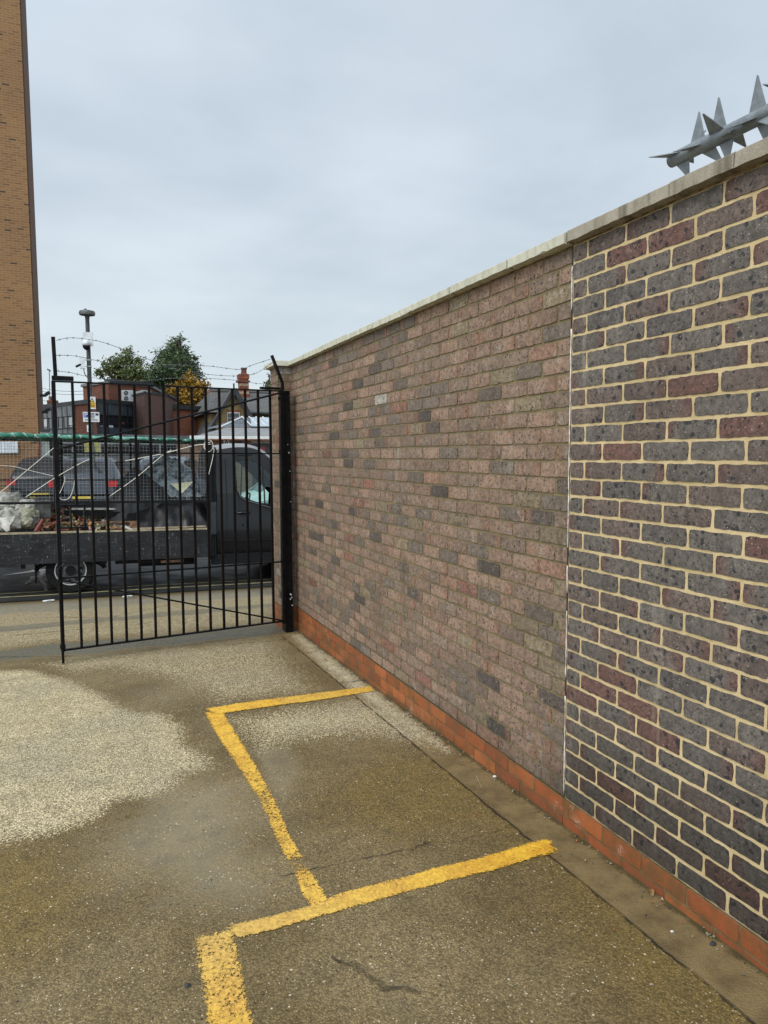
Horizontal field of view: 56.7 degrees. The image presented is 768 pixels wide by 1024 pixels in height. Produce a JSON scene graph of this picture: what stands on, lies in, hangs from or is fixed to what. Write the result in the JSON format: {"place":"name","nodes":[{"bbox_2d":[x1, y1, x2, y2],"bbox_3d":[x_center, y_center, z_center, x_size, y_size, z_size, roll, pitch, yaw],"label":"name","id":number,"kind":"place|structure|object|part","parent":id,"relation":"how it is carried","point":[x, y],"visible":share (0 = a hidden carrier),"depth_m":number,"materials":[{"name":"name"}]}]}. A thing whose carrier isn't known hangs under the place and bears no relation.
{"place":"outdoors","nodes":[
{"label":"outdoors","id":0,"kind":"place"},
{"bbox_2d":[84,442,88,451],"bbox_3d":[-8.640,-1.937,20.686,0.151,0.371,0.020,-2,5,-23],"label":"notice board","id":1,"kind":"object","parent":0,"point":[86,444],"visible":0.43,"depth_m":20.67,"materials":[{"name":"yellow plastic"}]},
{"bbox_2d":[94,442,99,451],"bbox_3d":[-8.385,-1.947,20.793,0.152,0.373,0.020,-2,5,-23],"label":"notice board","id":2,"kind":"object","parent":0,"point":[97,445],"visible":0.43,"depth_m":20.79,"materials":[{"name":"yellow plastic"}]},
{"bbox_2d":[0,557,271,601],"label":"road","id":3,"kind":"structure","parent":0,"point":[14,583],"depth_m":11.81,"materials":[{"name":"grey asphalt"}]},
{"bbox_2d":[7,569,48,591],"bbox_3d":[-5.848,1.110,11.613,0.798,0.016,2.408,-2,5,-23],"label":"dried spill","id":4,"kind":"object","parent":3,"relation":"on","point":[40,575],"visible":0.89,"depth_m":11.87,"materials":[{"name":"grey"}]},
{"bbox_2d":[0,579,267,593],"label":"road line","id":5,"kind":"object","parent":3,"relation":"on","point":[132,586],"visible":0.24,"depth_m":11.16,"materials":[{"name":"yellow paint"}]},
{"bbox_2d":[0,437,270,592],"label":"flatbed truck","id":6,"kind":"object","parent":3,"relation":"on","point":[22,547],"visible":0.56,"depth_m":11.08,"materials":[{"name":"grey paint"}]},
{"bbox_2d":[0,507,21,531],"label":"sack","id":7,"kind":"object","parent":6,"relation":"on","point":[9,519],"visible":0.94,"depth_m":10.22,"materials":[{"name":"white plastic"}]},
{"bbox_2d":[0,491,24,510],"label":"sack","id":8,"kind":"object","parent":6,"relation":"on","point":[5,496],"visible":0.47,"depth_m":10.62,"materials":[{"name":"white plastic"}]},
{"bbox_2d":[0,448,53,492],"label":"rope","id":9,"kind":"object","parent":6,"relation":"attached to","point":[25,471],"visible":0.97,"depth_m":10.14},
{"bbox_2d":[26,459,88,496],"bbox_3d":[-4.717,-0.501,10.318,0.897,0.561,0.010,-2,5,-23],"label":"rope","id":10,"kind":"object","parent":6,"relation":"attached to","point":[59,475],"visible":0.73,"depth_m":10.32,"materials":[{"name":"beige fabric"}]},
{"bbox_2d":[34,506,140,531],"bbox_3d":[-4.640,0.110,11.245,1.612,0.387,1.522,-2,5,-23],"label":"rubble","id":11,"kind":"object","parent":6,"relation":"on","point":[48,524],"visible":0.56,"depth_m":10.66,"materials":[{"name":"red brick"}]},
{"bbox_2d":[19,506,40,528],"bbox_3d":[-5.265,0.079,10.500,0.378,0.353,0.413,-2,5,-23],"label":"sack","id":12,"kind":"object","parent":11,"relation":"on","point":[30,519],"visible":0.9,"depth_m":10.37,"materials":[{"name":"plastic"}]},
{"bbox_2d":[15,498,35,510],"bbox_3d":[-5.319,-0.075,10.659,0.406,0.260,0.498,-2,5,-23],"label":"sack","id":13,"kind":"object","parent":12,"relation":"on","point":[18,507],"visible":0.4,"depth_m":10.48,"materials":[{"name":"white plastic"}]},
{"bbox_2d":[34,496,51,517],"bbox_3d":[-5.093,-0.073,10.633,0.220,0.310,0.220,-2,5,-23],"label":"plastic tub","id":14,"kind":"object","parent":11,"relation":"on","point":[44,510],"visible":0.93,"depth_m":10.55,"materials":[{"name":"grey plastic"}]},
{"bbox_2d":[64,510,119,515],"bbox_3d":[-4.526,0.020,11.042,0.812,0.124,0.090,-2,5,-23],"label":"gutter","id":15,"kind":"object","parent":11,"relation":"on","point":[88,513],"visible":0.64,"depth_m":10.98,"materials":[{"name":"black plastic"}]},
{"bbox_2d":[72,508,115,509],"bbox_3d":[-4.515,-0.050,11.095,0.657,0.047,0.090,-2,5,-23],"label":"gutter","id":16,"kind":"object","parent":15,"relation":"on","point":[94,508],"visible":0.64,"depth_m":11.06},
{"bbox_2d":[61,521,136,523],"bbox_3d":[-4.276,0.153,10.657,1.122,0.049,0.030,-2,5,-23],"label":"timber batten","id":17,"kind":"object","parent":11,"relation":"on","point":[99,522],"visible":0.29,"depth_m":10.66,"materials":[{"name":"brown wood"}]},
{"bbox_2d":[130,522,136,527],"bbox_3d":[-3.808,0.195,10.846,0.133,0.095,0.060,-2,5,-23],"label":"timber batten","id":18,"kind":"object","parent":11,"relation":"on","point":[133,524],"visible":0.64,"depth_m":10.81,"materials":[{"name":"brown wood"}]},
{"bbox_2d":[0,432,204,443],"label":"green netting","id":19,"kind":"object","parent":6,"relation":"on","point":[21,436],"visible":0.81,"depth_m":10.56,"materials":[{"name":"fabric"}]},
{"bbox_2d":[101,466,178,529],"bbox_3d":[-3.906,-0.109,11.693,1.403,1.303,1.335,-2,5,-23],"label":"tarpaulin","id":20,"kind":"object","parent":6,"relation":"in","point":[129,489],"visible":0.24,"depth_m":11.30,"materials":[{"name":"black plastic"}]},
{"bbox_2d":[142,455,202,496],"bbox_3d":[-3.673,-0.612,12.068,1.025,0.702,0.973,-2,5,-23],"label":"polythene sheet","id":21,"kind":"object","parent":20,"relation":"on","point":[172,479],"visible":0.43,"depth_m":11.83,"materials":[{"name":"grey plastic"}]},
{"bbox_2d":[110,450,170,495],"bbox_3d":[-3.671,-0.595,10.750,0.908,0.692,0.010,-2,5,-23],"label":"rope","id":22,"kind":"object","parent":6,"relation":"attached to","point":[139,474],"visible":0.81,"depth_m":10.74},
{"bbox_2d":[121,499,206,529],"bbox_3d":[-3.546,0.048,11.460,1.349,0.505,1.068,-2,5,-23],"label":"tarpaulin","id":23,"kind":"object","parent":6,"relation":"on","point":[173,515],"visible":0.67,"depth_m":11.15,"materials":[{"name":"black plastic"}]},
{"bbox_2d":[125,444,210,460],"bbox_3d":[-3.287,-0.914,10.879,1.272,0.263,0.012,-2,5,-23],"label":"rope","id":24,"kind":"object","parent":6,"relation":"attached to","point":[166,452],"visible":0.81,"depth_m":10.87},
{"bbox_2d":[131,525,205,528],"bbox_3d":[-3.329,0.238,11.028,1.118,0.029,0.050,-2,5,-23],"label":"timber batten","id":25,"kind":"object","parent":6,"relation":"on","point":[169,527],"visible":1,"depth_m":11.03,"materials":[{"name":"brown wood"}]},
{"bbox_2d":[172,482,191,492],"bbox_3d":[-3.240,-0.396,11.432,0.360,0.189,0.090,-1,5,-15],"label":"board offcut","id":26,"kind":"object","parent":6,"relation":"in","point":[183,489],"visible":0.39,"depth_m":11.43,"materials":[{"name":"beige wood"}]},
{"bbox_2d":[204,440,213,472],"bbox_3d":[-2.730,-0.854,11.107,0.164,0.549,0.009,-2,5,-23],"label":"rope","id":27,"kind":"object","parent":6,"relation":"attached to","point":[209,451],"visible":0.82,"depth_m":11.11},
{"bbox_2d":[0,582,271,597],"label":"road line","id":28,"kind":"object","parent":3,"relation":"on","point":[129,589],"visible":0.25,"depth_m":10.90,"materials":[{"name":"yellow paint"}]},
{"bbox_2d":[239,483,268,502],"bbox_3d":[-1.843,-0.197,16.500,4.130,1.944,1.802,-2,5,-23],"label":"parked car","id":29,"kind":"object","parent":3,"relation":"on","point":[253,490],"visible":0.02,"depth_m":15.44,"materials":[{"name":"white paint"}]},
{"bbox_2d":[0,508,767,1023],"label":"ground","id":30,"kind":"structure","parent":0,"point":[166,878],"depth_m":2.91,"materials":[{"name":"concrete"}]},
{"bbox_2d":[0,0,50,491],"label":"brick tower","id":31,"kind":"structure","parent":30,"relation":"on","point":[22,395],"depth_m":21.89,"materials":[{"name":"brown brick"}]},
{"bbox_2d":[0,442,17,452],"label":"notice board","id":32,"kind":"object","parent":31,"relation":"attached to","point":[11,444],"visible":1,"depth_m":22.05,"materials":[{"name":"white plastic"}]},
{"bbox_2d":[7,456,72,498],"bbox_3d":[-9.968,-0.912,21.608,1.802,1.604,4.130,-1,5,-13],"label":"parked car","id":33,"kind":"object","parent":30,"relation":"on","point":[47,460],"visible":0.08,"depth_m":19.68,"materials":[{"name":"black paint"}]},
{"bbox_3d":[-9.604,-1.285,19.948,1.088,0.339,0.360,-1,5,-13],"label":"rear window","id":34,"kind":"part","parent":33,"relation":"part of","materials":[{"name":"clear glass"}]},
{"bbox_2d":[36,430,51,509],"bbox_3d":[-9.943,-1.100,20.856,0.353,2.600,0.365,-2,5,-23],"label":"concrete post","id":35,"kind":"object","parent":30,"relation":"on","point":[42,443],"visible":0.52,"depth_m":20.69,"materials":[{"name":"concrete"}]},
{"bbox_2d":[79,308,97,518],"bbox_3d":[-7.573,-2.395,18.380,0.400,5.606,0.400,-2,5,-23],"label":"lamp post","id":36,"kind":"object","parent":30,"relation":"on","point":[87,314],"visible":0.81,"depth_m":18.19,"materials":[{"name":"grey metal"}]},
{"bbox_2d":[75,357,91,376],"bbox_3d":[-7.661,-3.703,18.164,0.166,0.514,0.432,4,6,39],"label":"security camera","id":37,"kind":"object","parent":36,"relation":"attached to","point":[82,362],"visible":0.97,"depth_m":18.09,"materials":[{"name":"white plastic"}]},
{"bbox_2d":[82,339,90,349],"bbox_3d":[-7.557,-4.255,18.055,0.196,0.285,0.196,-2,5,-23],"label":"dome camera","id":38,"kind":"object","parent":36,"relation":"attached to","point":[86,344],"visible":0.99,"depth_m":17.99,"materials":[{"name":"white plastic"}]},
{"bbox_2d":[83,412,99,421],"bbox_3d":[-7.533,-2.446,18.292,0.390,0.251,0.018,-2,5,-23],"label":"parking sign","id":39,"kind":"object","parent":36,"relation":"attached to","point":[94,416],"visible":0.96,"depth_m":18.30,"materials":[{"name":"white plastic"}]},
{"bbox_2d":[90,397,95,408],"bbox_3d":[-7.516,-2.805,18.270,0.194,0.314,0.018,-2,5,-23],"label":"warning sign","id":40,"kind":"object","parent":36,"relation":"attached to","point":[93,402],"visible":0.78,"depth_m":18.28,"materials":[{"name":"yellow plastic"}]},
{"bbox_2d":[49,457,128,512],"bbox_3d":[-8.019,-0.799,20.043,1.802,1.524,4.130,-1,5,-11],"label":"parked car","id":41,"kind":"object","parent":30,"relation":"on","point":[114,466],"visible":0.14,"depth_m":18.17,"materials":[{"name":"blue paint"}]},
{"bbox_3d":[-7.711,-1.145,18.374,1.091,0.323,0.360,-1,5,-11],"label":"rear window","id":42,"kind":"part","parent":41,"relation":"part of","materials":[{"name":"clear glass"}]},
{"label":"side window","id":43,"kind":"part","parent":41,"relation":"part of","materials":[{"name":"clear glass"}]},
{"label":"side window","id":44,"kind":"part","parent":41,"relation":"part of","materials":[{"name":"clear glass"}]},
{"bbox_2d":[49,433,189,467],"bbox_3d":[-9.839,-1.683,27.816,1.270,2.637,6.703,4,6,40],"label":"shop frontage","id":45,"kind":"object","parent":30,"relation":"on","point":[126,448],"visible":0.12,"depth_m":26.96,"materials":[{"name":"brown glass"}]},
{"bbox_2d":[63,447,71,451],"bbox_3d":[-11.300,-2.204,25.175,0.030,0.260,0.503,4,6,40],"label":"window","id":46,"kind":"structure","parent":45,"relation":"in","point":[69,449],"depth_m":25.25,"materials":[{"name":"grey glass"}]},
{"bbox_2d":[101,446,119,451],"bbox_3d":[-10.195,-2.316,26.459,0.030,0.273,0.733,4,6,40],"label":"window","id":47,"kind":"structure","parent":45,"relation":"in","point":[102,447],"depth_m":26.48,"materials":[{"name":"grey glass"}]},
{"bbox_2d":[122,446,133,451],"bbox_3d":[-9.726,-2.364,27.003,0.030,0.279,0.500,4,6,40],"label":"window","id":48,"kind":"structure","parent":45,"relation":"in","point":[125,449],"depth_m":26.97,"materials":[{"name":"grey glass"}]},
{"bbox_2d":[139,446,158,452],"bbox_3d":[-9.180,-2.420,27.638,0.030,0.285,0.910,4,6,40],"label":"window","id":49,"kind":"structure","parent":45,"relation":"in","point":[155,447],"depth_m":27.61,"materials":[{"name":"grey glass"}]},
{"bbox_2d":[161,446,175,452],"bbox_3d":[-8.467,-2.492,28.466,0.030,0.294,1.053,4,6,40],"label":"window","id":50,"kind":"structure","parent":45,"relation":"in","point":[167,449],"depth_m":28.31,"materials":[{"name":"grey glass"}]},
{"bbox_2d":[93,345,148,381],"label":"broadleaf tree","id":51,"kind":"object","parent":30,"relation":"on","point":[122,372],"visible":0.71,"depth_m":53.43,"materials":[{"name":"green plant"}]},
{"bbox_2d":[43,379,204,435],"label":"office building","id":52,"kind":"structure","parent":30,"relation":"on","point":[64,417],"depth_m":31.23,"materials":[{"name":"red brick"}]},
{"bbox_2d":[47,396,57,403],"bbox_3d":[-17.753,-5.735,38.103,0.544,0.874,0.700,-2,5,-23],"label":"chimney stack","id":53,"kind":"object","parent":52,"relation":"on","point":[50,401],"visible":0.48,"depth_m":37.78,"materials":[{"name":"red brick"}]},
{"bbox_2d":[47,368,50,403],"bbox_3d":[-17.730,-6.636,37.704,0.208,1.921,0.402,-2,5,-23],"label":"tv aerial","id":54,"kind":"object","parent":53,"relation":"attached to","point":[49,370],"visible":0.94,"depth_m":37.67,"materials":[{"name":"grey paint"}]},
{"bbox_2d":[121,390,132,400],"bbox_3d":[-12.199,-5.509,33.799,0.517,0.543,0.316,-2,5,-23],"label":"air conditioner","id":55,"kind":"object","parent":52,"relation":"on","point":[126,395],"visible":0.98,"depth_m":33.66,"materials":[{"name":"white plastic"}]},
{"bbox_2d":[140,456,197,499],"bbox_3d":[-6.409,-0.883,20.961,1.802,1.544,4.130,0,5,-3],"label":"parked car","id":56,"kind":"object","parent":30,"relation":"on","point":[185,461],"visible":0.04,"depth_m":20.63,"materials":[{"name":"silver metal"}]},
{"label":"side window","id":57,"kind":"part","parent":56,"relation":"part of","materials":[{"name":"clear glass"}]},
{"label":"side window","id":58,"kind":"part","parent":56,"relation":"part of","materials":[{"name":"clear glass"}]},
{"bbox_2d":[140,331,206,392],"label":"broadleaf tree","id":59,"kind":"object","parent":30,"relation":"on","point":[176,355],"visible":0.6,"depth_m":50.77,"materials":[{"name":"green plant"}]},
{"bbox_2d":[165,369,210,405],"bbox_3d":[-10.868,-4.600,39.544,2.227,6.773,2.604,4,6,44],"label":"autumn tree","id":60,"kind":"object","parent":30,"relation":"on","point":[184,396],"visible":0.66,"depth_m":39.14,"materials":[{"name":"yellow plant"}]},
{"bbox_2d":[176,416,269,492],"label":"single storey shop","id":61,"kind":"structure","parent":30,"relation":"on","point":[252,439],"depth_m":24.14,"materials":[{"name":"white brick"}]},
{"bbox_2d":[252,443,269,486],"bbox_3d":[-3.407,-1.370,24.549,2.303,1.979,0.020,-2,5,-23],"label":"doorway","id":62,"kind":"structure","parent":61,"relation":"in","point":[254,481],"depth_m":24.16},
{"bbox_2d":[195,930,252,1023],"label":"parking line","id":63,"kind":"object","parent":30,"relation":"on","point":[209,962],"visible":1,"depth_m":2.23,"materials":[{"name":"yellow paint"}]},
{"bbox_2d":[194,383,268,435],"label":"gabled house","id":64,"kind":"structure","parent":30,"relation":"on","point":[212,403],"depth_m":31.09,"materials":[{"name":"grey brick"}]},
{"bbox_2d":[227,412,239,421],"bbox_3d":[-6.322,-3.946,29.863,0.533,0.475,0.120,-2,5,-23],"label":"window","id":65,"kind":"structure","parent":64,"relation":"in","point":[236,414],"depth_m":29.78,"materials":[{"name":"white glass"}]},
{"bbox_2d":[236,368,249,396],"bbox_3d":[-6.929,-6.045,34.945,0.579,2.050,0.700,-2,5,-23],"label":"chimney stack","id":66,"kind":"object","parent":64,"relation":"on","point":[242,384],"visible":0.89,"depth_m":34.71,"materials":[{"name":"brick"}]},
{"bbox_2d":[204,712,328,904],"bbox_3d":[-0.688,1.386,3.677,0.153,0.061,2.408,-2,5,-23],"label":"parking line","id":67,"kind":"object","parent":30,"relation":"on","point":[232,743],"visible":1,"depth_m":3.55,"materials":[{"name":"yellow paint"}]},
{"bbox_2d":[262,370,270,389],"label":"conifer","id":68,"kind":"object","parent":30,"relation":"on","point":[267,383],"visible":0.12,"depth_m":40.17,"materials":[{"name":"green plant"}]},
{"bbox_2d":[278,391,292,632],"bbox_3d":[-0.982,0.009,7.019,0.125,2.378,0.144,-2,5,-23],"label":"gate post","id":69,"kind":"object","parent":30,"relation":"on","point":[287,626],"visible":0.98,"depth_m":6.98,"materials":[{"name":"black metal"}]},
{"bbox_2d":[51,337,285,663],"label":"metal gate","id":70,"kind":"structure","parent":69,"relation":"attached to","point":[70,379],"depth_m":6.38,"materials":[{"name":"black metal"}]},
{"bbox_2d":[208,686,374,713],"bbox_3d":[-0.626,1.310,4.976,1.256,0.006,0.216,-2,5,-23],"label":"parking line","id":71,"kind":"object","parent":30,"relation":"on","point":[269,702],"visible":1,"depth_m":4.95,"materials":[{"name":"yellow paint"}]},
{"bbox_2d":[3,634,762,1007],"bbox_3d":[-1.052,1.375,3.968,2.806,0.146,5.464,-2,5,-23],"label":"grit","id":72,"kind":"object","parent":30,"relation":"on","point":[425,796],"visible":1,"depth_m":3.23,"materials":[{"name":"grey gravel"}]},
{"bbox_2d":[226,839,556,937],"bbox_3d":[0.098,1.427,2.735,1.407,0.004,0.143,-2,5,-23],"label":"parking line","id":73,"kind":"object","parent":30,"relation":"on","point":[424,879],"visible":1,"depth_m":2.71,"materials":[{"name":"yellow paint"}]},
{"bbox_2d":[264,232,573,823],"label":"brick wall","id":74,"kind":"structure","parent":30,"relation":"on","point":[429,462],"depth_m":4.05,"materials":[{"name":"brick"}]},
{"bbox_2d":[648,889,653,895],"bbox_3d":[0.994,1.413,2.649,0.021,0.013,0.045,0,5,-1],"label":"leaf","id":75,"kind":"object","parent":30,"relation":"on","point":[651,891],"visible":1,"depth_m":2.64,"materials":[{"name":"brown plant"}]},
{"bbox_2d":[563,137,767,973],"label":"brick wall","id":76,"kind":"structure","parent":30,"relation":"on","point":[665,782],"depth_m":2.51,"materials":[{"name":"grey brick"}]},
{"bbox_2d":[649,75,767,174],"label":"anti climb spikes","id":77,"kind":"object","parent":76,"relation":"on","point":[723,135],"visible":0.91,"depth_m":2.35,"materials":[{"name":"metal"}]},
{"bbox_2d":[26,0,767,404],"label":"sky","id":78,"kind":"structure","parent":0,"point":[254,181],"materials":[{"name":"grey"}]}
]}

